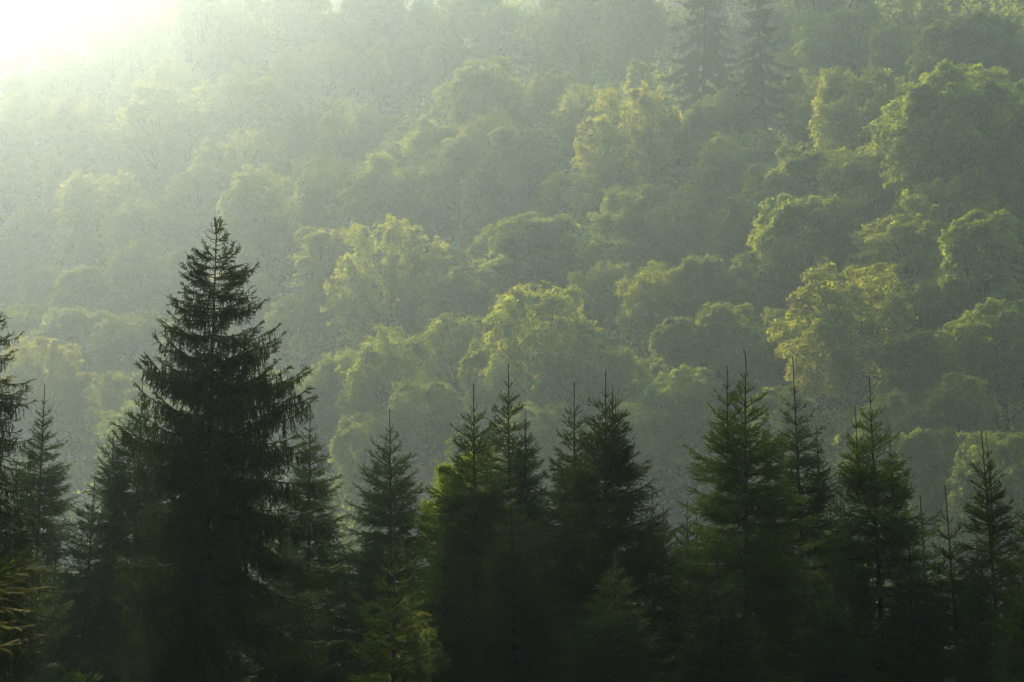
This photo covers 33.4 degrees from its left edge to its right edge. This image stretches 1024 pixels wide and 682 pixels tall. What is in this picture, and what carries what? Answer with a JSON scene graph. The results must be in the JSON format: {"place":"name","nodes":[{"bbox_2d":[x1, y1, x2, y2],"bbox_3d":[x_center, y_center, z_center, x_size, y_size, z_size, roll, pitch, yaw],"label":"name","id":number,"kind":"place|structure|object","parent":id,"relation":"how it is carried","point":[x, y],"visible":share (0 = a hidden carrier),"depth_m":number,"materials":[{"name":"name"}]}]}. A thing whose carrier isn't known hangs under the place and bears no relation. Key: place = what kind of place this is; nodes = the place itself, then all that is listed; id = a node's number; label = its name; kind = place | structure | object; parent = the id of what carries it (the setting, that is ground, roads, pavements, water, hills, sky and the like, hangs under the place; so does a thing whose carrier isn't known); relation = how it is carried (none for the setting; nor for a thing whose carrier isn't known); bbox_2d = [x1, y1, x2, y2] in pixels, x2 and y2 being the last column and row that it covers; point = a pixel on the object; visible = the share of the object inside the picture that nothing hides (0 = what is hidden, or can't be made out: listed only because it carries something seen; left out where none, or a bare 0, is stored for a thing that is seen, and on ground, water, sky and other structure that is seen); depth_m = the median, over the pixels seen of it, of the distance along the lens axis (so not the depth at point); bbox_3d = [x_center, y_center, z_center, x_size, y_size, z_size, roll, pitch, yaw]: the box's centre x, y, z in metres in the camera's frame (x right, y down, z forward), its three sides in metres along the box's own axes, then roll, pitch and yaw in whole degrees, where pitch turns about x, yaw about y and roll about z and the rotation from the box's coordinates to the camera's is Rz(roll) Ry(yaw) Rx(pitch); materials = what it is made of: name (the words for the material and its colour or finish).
{"place":"outdoors","nodes":[
{"label":"outdoors","id":0,"kind":"place"},
{"bbox_2d":[0,0,132,77],"label":"sky","id":1,"kind":"structure","parent":0,"point":[20,20],"materials":[{"name":"white"}]},
{"bbox_2d":[0,0,1023,680],"bbox_3d":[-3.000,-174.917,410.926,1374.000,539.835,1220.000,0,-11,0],"label":"hillside","id":2,"kind":"structure","parent":0,"point":[450,230],"depth_m":227.48,"materials":[{"name":"green plant"}]},
{"bbox_2d":[0,301,73,681],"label":"spruce","id":3,"kind":"object","parent":2,"relation":"on","point":[16,661],"visible":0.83,"depth_m":16.66,"materials":[{"name":"green plant"}]},
{"bbox_2d":[2,384,80,662],"bbox_3d":[-7.480,4.029,26.630,1.543,6.817,1.549,0,-10,0],"label":"spruce","id":4,"kind":"object","parent":2,"relation":"on","point":[51,547],"visible":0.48,"depth_m":26.81,"materials":[{"name":"green plant"}]},
{"bbox_2d":[1,334,85,453],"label":"broadleaf tree","id":5,"kind":"object","parent":2,"relation":"on","point":[65,357],"visible":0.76,"depth_m":254.41,"materials":[{"name":"green plant"}]},
{"bbox_2d":[23,306,121,384],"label":"broadleaf tree","id":6,"kind":"object","parent":2,"relation":"on","point":[56,323],"visible":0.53,"depth_m":282.68,"materials":[{"name":"green plant"}]},
{"bbox_2d":[33,475,134,681],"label":"spruce","id":7,"kind":"object","parent":2,"relation":"on","point":[82,594],"visible":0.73,"depth_m":24.72,"materials":[{"name":"green plant"}]},
{"bbox_2d":[47,264,145,332],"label":"broadleaf tree","id":8,"kind":"object","parent":2,"relation":"on","point":[86,283],"visible":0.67,"depth_m":306.54,"materials":[{"name":"green plant"}]},
{"bbox_2d":[51,169,148,281],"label":"broadleaf tree","id":9,"kind":"object","parent":2,"relation":"on","point":[84,210],"visible":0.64,"depth_m":352.82,"materials":[{"name":"green plant"}]},
{"bbox_2d":[52,380,178,681],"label":"spruce","id":10,"kind":"object","parent":2,"relation":"on","point":[120,484],"visible":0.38,"depth_m":25.23,"materials":[{"name":"green plant"}]},
{"bbox_2d":[86,309,167,397],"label":"broadleaf tree","id":11,"kind":"object","parent":2,"relation":"on","point":[141,330],"visible":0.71,"depth_m":269.46,"materials":[{"name":"green plant"}]},
{"bbox_2d":[91,196,205,276],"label":"broadleaf tree","id":12,"kind":"object","parent":2,"relation":"on","point":[120,227],"visible":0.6,"depth_m":334.76,"materials":[{"name":"green plant"}]},
{"bbox_2d":[111,81,205,180],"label":"broadleaf tree","id":13,"kind":"object","parent":2,"relation":"on","point":[135,115],"visible":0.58,"depth_m":395.28,"materials":[{"name":"green plant"}]},
{"bbox_2d":[135,248,217,310],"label":"broadleaf tree","id":14,"kind":"object","parent":2,"relation":"on","point":[170,281],"visible":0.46,"depth_m":306.14,"materials":[{"name":"green plant"}]},
{"bbox_2d":[154,99,225,201],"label":"broadleaf tree","id":15,"kind":"object","parent":2,"relation":"on","point":[179,157],"visible":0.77,"depth_m":382.69,"materials":[{"name":"green plant"}]},
{"bbox_2d":[162,164,223,238],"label":"broadleaf tree","id":16,"kind":"object","parent":2,"relation":"on","point":[183,184],"visible":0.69,"depth_m":341.32,"materials":[{"name":"green plant"}]},
{"bbox_2d":[174,0,234,104],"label":"broadleaf tree","id":17,"kind":"object","parent":2,"relation":"on","point":[219,47],"visible":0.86,"depth_m":460.93,"materials":[{"name":"green plant"}]},
{"bbox_2d":[100,216,348,681],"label":"spruce","id":18,"kind":"object","parent":2,"relation":"on","point":[203,577],"visible":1,"depth_m":18.74,"materials":[{"name":"green plant"}]},
{"bbox_2d":[191,60,278,152],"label":"broadleaf tree","id":19,"kind":"object","parent":2,"relation":"on","point":[256,114],"visible":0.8,"depth_m":395.43,"materials":[{"name":"green plant"}]},
{"bbox_2d":[211,125,289,193],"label":"broadleaf tree","id":20,"kind":"object","parent":2,"relation":"on","point":[257,158],"visible":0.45,"depth_m":340.07,"materials":[{"name":"green plant"}]},
{"bbox_2d":[216,163,304,276],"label":"broadleaf tree","id":21,"kind":"object","parent":2,"relation":"on","point":[249,197],"visible":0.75,"depth_m":298.85,"materials":[{"name":"green plant"}]},
{"bbox_2d":[230,531,337,681],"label":"spruce","id":22,"kind":"object","parent":2,"relation":"on","point":[282,671],"visible":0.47,"depth_m":22.01,"materials":[{"name":"green plant"}]},
{"bbox_2d":[261,43,336,127],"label":"broadleaf tree","id":23,"kind":"object","parent":2,"relation":"on","point":[282,65],"visible":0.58,"depth_m":431.70,"materials":[{"name":"green plant"}]},
{"bbox_2d":[262,290,337,378],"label":"broadleaf tree","id":24,"kind":"object","parent":2,"relation":"on","point":[312,317],"visible":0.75,"depth_m":255.35,"materials":[{"name":"green plant"}]},
{"bbox_2d":[264,399,364,681],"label":"spruce","id":25,"kind":"object","parent":2,"relation":"on","point":[303,475],"visible":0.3,"depth_m":25.95,"materials":[{"name":"green plant"}]},
{"bbox_2d":[273,156,365,252],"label":"broadleaf tree","id":26,"kind":"object","parent":2,"relation":"on","point":[308,205],"visible":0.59,"depth_m":286.70,"materials":[{"name":"green plant"}]},
{"bbox_2d":[292,41,360,115],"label":"broadleaf tree","id":27,"kind":"object","parent":2,"relation":"on","point":[335,74],"visible":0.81,"depth_m":426.12,"materials":[{"name":"green plant"}]},
{"bbox_2d":[281,226,374,357],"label":"broadleaf tree","id":28,"kind":"object","parent":2,"relation":"on","point":[316,265],"visible":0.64,"depth_m":258.54,"materials":[{"name":"green plant"}]},
{"bbox_2d":[311,97,380,174],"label":"broadleaf tree","id":29,"kind":"object","parent":2,"relation":"on","point":[332,134],"visible":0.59,"depth_m":325.74,"materials":[{"name":"green plant"}]},
{"bbox_2d":[327,411,403,504],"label":"broadleaf tree","id":30,"kind":"object","parent":2,"relation":"on","point":[353,433],"visible":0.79,"depth_m":183.42,"materials":[{"name":"green plant"}]},
{"bbox_2d":[318,150,437,273],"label":"broadleaf tree","id":31,"kind":"object","parent":2,"relation":"on","point":[370,183],"visible":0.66,"depth_m":282.84,"materials":[{"name":"green plant"}]},
{"bbox_2d":[318,408,441,681],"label":"spruce","id":32,"kind":"object","parent":2,"relation":"on","point":[368,565],"visible":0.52,"depth_m":23.57,"materials":[{"name":"green plant"}]},
{"bbox_2d":[334,323,429,437],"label":"broadleaf tree","id":33,"kind":"object","parent":2,"relation":"on","point":[368,384],"visible":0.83,"depth_m":196.62,"materials":[{"name":"green plant"}]},
{"bbox_2d":[320,213,451,373],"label":"broadleaf tree","id":34,"kind":"object","parent":2,"relation":"on","point":[405,290],"visible":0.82,"depth_m":237.17,"materials":[{"name":"green plant"}]},
{"bbox_2d":[340,525,439,681],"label":"spruce","id":35,"kind":"object","parent":2,"relation":"on","point":[401,673],"visible":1,"depth_m":17.17,"materials":[{"name":"green plant"}]},
{"bbox_2d":[378,379,481,501],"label":"broadleaf tree","id":36,"kind":"object","parent":2,"relation":"on","point":[432,443],"visible":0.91,"depth_m":182.50,"materials":[{"name":"green plant"}]},
{"bbox_2d":[370,518,502,681],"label":"spruce","id":37,"kind":"object","parent":2,"relation":"on","point":[453,610],"visible":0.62,"depth_m":19.41,"materials":[{"name":"green plant"}]},
{"bbox_2d":[418,311,488,420],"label":"broadleaf tree","id":38,"kind":"object","parent":2,"relation":"on","point":[466,332],"visible":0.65,"depth_m":205.57,"materials":[{"name":"green plant"}]},
{"bbox_2d":[415,134,502,229],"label":"broadleaf tree","id":39,"kind":"object","parent":2,"relation":"on","point":[449,171],"visible":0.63,"depth_m":275.84,"materials":[{"name":"green plant"}]},
{"bbox_2d":[411,265,512,348],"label":"broadleaf tree","id":40,"kind":"object","parent":2,"relation":"on","point":[456,286],"visible":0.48,"depth_m":224.56,"materials":[{"name":"green plant"}]},
{"bbox_2d":[426,0,523,65],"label":"broadleaf tree","id":41,"kind":"object","parent":2,"relation":"on","point":[458,17],"visible":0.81,"depth_m":400.21,"materials":[{"name":"green plant"}]},
{"bbox_2d":[429,55,534,142],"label":"broadleaf tree","id":42,"kind":"object","parent":2,"relation":"on","point":[479,93],"visible":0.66,"depth_m":299.49,"materials":[{"name":"green plant"}]},
{"bbox_2d":[401,384,564,680],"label":"spruce","id":43,"kind":"object","parent":2,"relation":"on","point":[455,501],"visible":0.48,"depth_m":20.42,"materials":[{"name":"green plant"}]},
{"bbox_2d":[454,169,515,258],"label":"broadleaf tree","id":44,"kind":"object","parent":2,"relation":"on","point":[485,196],"visible":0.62,"depth_m":260.10,"materials":[{"name":"green plant"}]},
{"bbox_2d":[456,337,528,436],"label":"broadleaf tree","id":45,"kind":"object","parent":2,"relation":"on","point":[478,357],"visible":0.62,"depth_m":190.34,"materials":[{"name":"green plant"}]},
{"bbox_2d":[462,363,558,670],"bbox_3d":[0.016,3.332,22.320,2.098,6.209,1.908,-11,-15,44],"label":"spruce","id":46,"kind":"object","parent":2,"relation":"on","point":[515,450],"visible":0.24,"depth_m":22.58,"materials":[{"name":"green plant"}]},
{"bbox_2d":[0,0,1023,681],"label":"undergrowth","id":47,"kind":"object","parent":2,"relation":"on","point":[522,40],"visible":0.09,"depth_m":248.69,"materials":[{"name":"green plant"}]},
{"bbox_2d":[450,492,573,681],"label":"spruce","id":48,"kind":"object","parent":2,"relation":"on","point":[507,633],"visible":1,"depth_m":18.53,"materials":[{"name":"green plant"}]},
{"bbox_2d":[471,211,587,355],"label":"broadleaf tree","id":49,"kind":"object","parent":2,"relation":"on","point":[529,237],"visible":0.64,"depth_m":224.36,"materials":[{"name":"green plant"}]},
{"bbox_2d":[499,148,563,217],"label":"broadleaf tree","id":50,"kind":"object","parent":2,"relation":"on","point":[514,178],"visible":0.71,"depth_m":263.37,"materials":[{"name":"green plant"}]},
{"bbox_2d":[492,399,579,491],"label":"broadleaf tree","id":51,"kind":"object","parent":2,"relation":"on","point":[552,419],"visible":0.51,"depth_m":169.58,"materials":[{"name":"green plant"}]},
{"bbox_2d":[477,280,602,447],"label":"broadleaf tree","id":52,"kind":"object","parent":2,"relation":"on","point":[508,310],"visible":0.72,"depth_m":186.27,"materials":[{"name":"green plant"}]},
{"bbox_2d":[532,0,605,70],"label":"broadleaf tree","id":53,"kind":"object","parent":2,"relation":"on","point":[560,41],"visible":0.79,"depth_m":363.11,"materials":[{"name":"green plant"}]},
{"bbox_2d":[523,382,615,676],"bbox_3d":[0.773,3.351,21.450,1.430,5.773,1.430,0,-12,0],"label":"spruce","id":54,"kind":"object","parent":2,"relation":"on","point":[558,517],"visible":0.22,"depth_m":21.58,"materials":[{"name":"green plant"}]},
{"bbox_2d":[523,331,616,468],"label":"broadleaf tree","id":55,"kind":"object","parent":2,"relation":"on","point":[562,380],"visible":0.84,"depth_m":176.96,"materials":[{"name":"green plant"}]},
{"bbox_2d":[511,371,694,681],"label":"spruce","id":56,"kind":"object","parent":2,"relation":"on","point":[588,545],"visible":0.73,"depth_m":20.04,"materials":[{"name":"green plant"}]},
{"bbox_2d":[582,345,652,427],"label":"broadleaf tree","id":57,"kind":"object","parent":2,"relation":"on","point":[621,362],"visible":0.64,"depth_m":177.02,"materials":[{"name":"green plant"}]},
{"bbox_2d":[551,549,693,681],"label":"spruce","id":58,"kind":"object","parent":2,"relation":"on","point":[606,655],"visible":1,"depth_m":17.15,"materials":[{"name":"green plant"}]},
{"bbox_2d":[570,79,693,209],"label":"broadleaf tree","id":59,"kind":"object","parent":2,"relation":"on","point":[649,161],"visible":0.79,"depth_m":248.02,"materials":[{"name":"green plant"}]},
{"bbox_2d":[586,183,694,292],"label":"broadleaf tree","id":60,"kind":"object","parent":2,"relation":"on","point":[623,214],"visible":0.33,"depth_m":226.96,"materials":[{"name":"green plant"}]},
{"bbox_2d":[612,260,682,373],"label":"broadleaf tree","id":61,"kind":"object","parent":2,"relation":"on","point":[643,305],"visible":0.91,"depth_m":196.90,"materials":[{"name":"green plant"}]},
{"bbox_2d":[635,199,718,280],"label":"broadleaf tree","id":62,"kind":"object","parent":2,"relation":"on","point":[687,221],"visible":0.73,"depth_m":219.12,"materials":[{"name":"green plant"}]},
{"bbox_2d":[631,364,725,478],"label":"broadleaf tree","id":63,"kind":"object","parent":2,"relation":"on","point":[690,397],"visible":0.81,"depth_m":166.55,"materials":[{"name":"green plant"}]},
{"bbox_2d":[656,254,731,329],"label":"broadleaf tree","id":64,"kind":"object","parent":2,"relation":"on","point":[699,285],"visible":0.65,"depth_m":196.64,"materials":[{"name":"green plant"}]},
{"bbox_2d":[654,0,742,177],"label":"conifer tree","id":65,"kind":"object","parent":2,"relation":"on","point":[694,61],"visible":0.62,"depth_m":259.23,"materials":[{"name":"green plant"}]},
{"bbox_2d":[673,84,768,174],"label":"broadleaf tree","id":66,"kind":"object","parent":2,"relation":"on","point":[700,119],"visible":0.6,"depth_m":245.44,"materials":[{"name":"green plant"}]},
{"bbox_2d":[687,301,763,407],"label":"broadleaf tree","id":67,"kind":"object","parent":2,"relation":"on","point":[712,331],"visible":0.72,"depth_m":180.77,"materials":[{"name":"green plant"}]},
{"bbox_2d":[658,562,793,681],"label":"spruce","id":68,"kind":"object","parent":2,"relation":"on","point":[735,670],"visible":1,"depth_m":17.20,"materials":[{"name":"green plant"}]},
{"bbox_2d":[693,128,787,209],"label":"broadleaf tree","id":69,"kind":"object","parent":2,"relation":"on","point":[718,155],"visible":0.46,"depth_m":232.24,"materials":[{"name":"green plant"}]},
{"bbox_2d":[637,350,848,681],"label":"spruce","id":70,"kind":"object","parent":2,"relation":"on","point":[747,575],"visible":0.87,"depth_m":19.55,"materials":[{"name":"green plant"}]},
{"bbox_2d":[708,251,795,331],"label":"broadleaf tree","id":71,"kind":"object","parent":2,"relation":"on","point":[746,290],"visible":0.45,"depth_m":193.42,"materials":[{"name":"green plant"}]},
{"bbox_2d":[722,0,797,147],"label":"conifer tree","id":72,"kind":"object","parent":2,"relation":"on","point":[768,93],"visible":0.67,"depth_m":247.24,"materials":[{"name":"green plant"}]},
{"bbox_2d":[726,307,824,399],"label":"broadleaf tree","id":73,"kind":"object","parent":2,"relation":"on","point":[759,362],"visible":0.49,"depth_m":176.30,"materials":[{"name":"green plant"}]},
{"bbox_2d":[747,385,821,519],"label":"broadleaf tree","id":74,"kind":"object","parent":2,"relation":"on","point":[771,396],"visible":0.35,"depth_m":153.38,"materials":[{"name":"green plant"}]},
{"bbox_2d":[746,193,855,316],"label":"broadleaf tree","id":75,"kind":"object","parent":2,"relation":"on","point":[770,237],"visible":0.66,"depth_m":191.25,"materials":[{"name":"green plant"}]},
{"bbox_2d":[755,357,857,681],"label":"spruce","id":76,"kind":"object","parent":2,"relation":"on","point":[819,488],"visible":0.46,"depth_m":21.02,"materials":[{"name":"green plant"}]},
{"bbox_2d":[763,139,871,232],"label":"broadleaf tree","id":77,"kind":"object","parent":2,"relation":"on","point":[793,167],"visible":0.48,"depth_m":207.71,"materials":[{"name":"green plant"}]},
{"bbox_2d":[789,566,877,681],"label":"spruce","id":78,"kind":"object","parent":2,"relation":"on","point":[823,652],"visible":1,"depth_m":17.68,"materials":[{"name":"green plant"}]},
{"bbox_2d":[766,261,919,457],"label":"broadleaf tree","id":79,"kind":"object","parent":2,"relation":"on","point":[837,352],"visible":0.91,"depth_m":158.43,"materials":[{"name":"green plant"}]},
{"bbox_2d":[792,3,896,101],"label":"broadleaf tree","id":80,"kind":"object","parent":2,"relation":"on","point":[837,22],"visible":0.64,"depth_m":258.55,"materials":[{"name":"green plant"}]},
{"bbox_2d":[814,192,905,314],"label":"broadleaf tree","id":81,"kind":"object","parent":2,"relation":"on","point":[849,224],"visible":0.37,"depth_m":191.75,"materials":[{"name":"green plant"}]},
{"bbox_2d":[807,65,914,192],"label":"broadleaf tree","id":82,"kind":"object","parent":2,"relation":"on","point":[836,116],"visible":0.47,"depth_m":215.78,"materials":[{"name":"green plant"}]},
{"bbox_2d":[818,140,927,222],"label":"broadleaf tree","id":83,"kind":"object","parent":2,"relation":"on","point":[856,171],"visible":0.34,"depth_m":200.15,"materials":[{"name":"green plant"}]},
{"bbox_2d":[805,375,961,681],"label":"spruce","id":84,"kind":"object","parent":2,"relation":"on","point":[890,532],"visible":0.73,"depth_m":19.98,"materials":[{"name":"green plant"}]},
{"bbox_2d":[850,388,933,484],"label":"broadleaf tree","id":85,"kind":"object","parent":2,"relation":"on","point":[905,423],"visible":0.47,"depth_m":142.81,"materials":[{"name":"green plant"}]},
{"bbox_2d":[840,213,950,309],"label":"broadleaf tree","id":86,"kind":"object","parent":2,"relation":"on","point":[874,243],"visible":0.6,"depth_m":181.97,"materials":[{"name":"green plant"}]},
{"bbox_2d":[870,527,957,681],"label":"spruce","id":87,"kind":"object","parent":2,"relation":"on","point":[923,627],"visible":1,"depth_m":19.01,"materials":[{"name":"green plant"}]},
{"bbox_2d":[868,329,981,433],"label":"broadleaf tree","id":88,"kind":"object","parent":2,"relation":"on","point":[917,378],"visible":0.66,"depth_m":152.63,"materials":[{"name":"green plant"}]},
{"bbox_2d":[890,427,969,561],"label":"broadleaf tree","id":89,"kind":"object","parent":2,"relation":"on","point":[926,463],"visible":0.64,"depth_m":136.46,"materials":[{"name":"green plant"}]},
{"bbox_2d":[862,59,1023,224],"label":"broadleaf tree","id":90,"kind":"object","parent":2,"relation":"on","point":[964,106],"visible":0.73,"depth_m":191.03,"materials":[{"name":"green plant"}]},
{"bbox_2d":[912,485,992,681],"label":"spruce","id":91,"kind":"object","parent":2,"relation":"on","point":[952,618],"visible":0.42,"depth_m":19.54,"materials":[{"name":"green plant"}]},
{"bbox_2d":[884,174,1021,285],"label":"broadleaf tree","id":92,"kind":"object","parent":2,"relation":"on","point":[926,195],"visible":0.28,"depth_m":185.32,"materials":[{"name":"green plant"}]},
{"bbox_2d":[904,5,1023,88],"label":"broadleaf tree","id":93,"kind":"object","parent":2,"relation":"on","point":[942,40],"visible":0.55,"depth_m":230.01,"materials":[{"name":"green plant"}]},
{"bbox_2d":[924,372,1004,495],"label":"broadleaf tree","id":94,"kind":"object","parent":2,"relation":"on","point":[941,402],"visible":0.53,"depth_m":141.63,"materials":[{"name":"green plant"}]},
{"bbox_2d":[941,544,1012,681],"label":"spruce","id":95,"kind":"object","parent":2,"relation":"on","point":[976,662],"visible":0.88,"depth_m":18.17,"materials":[{"name":"green plant"}]},
{"bbox_2d":[931,208,1023,343],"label":"broadleaf tree","id":96,"kind":"object","parent":2,"relation":"on","point":[978,228],"visible":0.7,"depth_m":167.43,"materials":[{"name":"green plant"}]},
{"bbox_2d":[938,297,1023,420],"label":"broadleaf tree","id":97,"kind":"object","parent":2,"relation":"on","point":[992,365],"visible":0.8,"depth_m":156.23,"materials":[{"name":"green plant"}]},
{"bbox_2d":[940,430,1023,588],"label":"broadleaf tree","id":98,"kind":"object","parent":2,"relation":"on","point":[1014,483],"visible":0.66,"depth_m":128.02,"materials":[{"name":"green plant"}]},
{"bbox_2d":[942,431,1023,681],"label":"spruce","id":99,"kind":"object","parent":2,"relation":"on","point":[995,529],"visible":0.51,"depth_m":19.27,"materials":[{"name":"green plant"}]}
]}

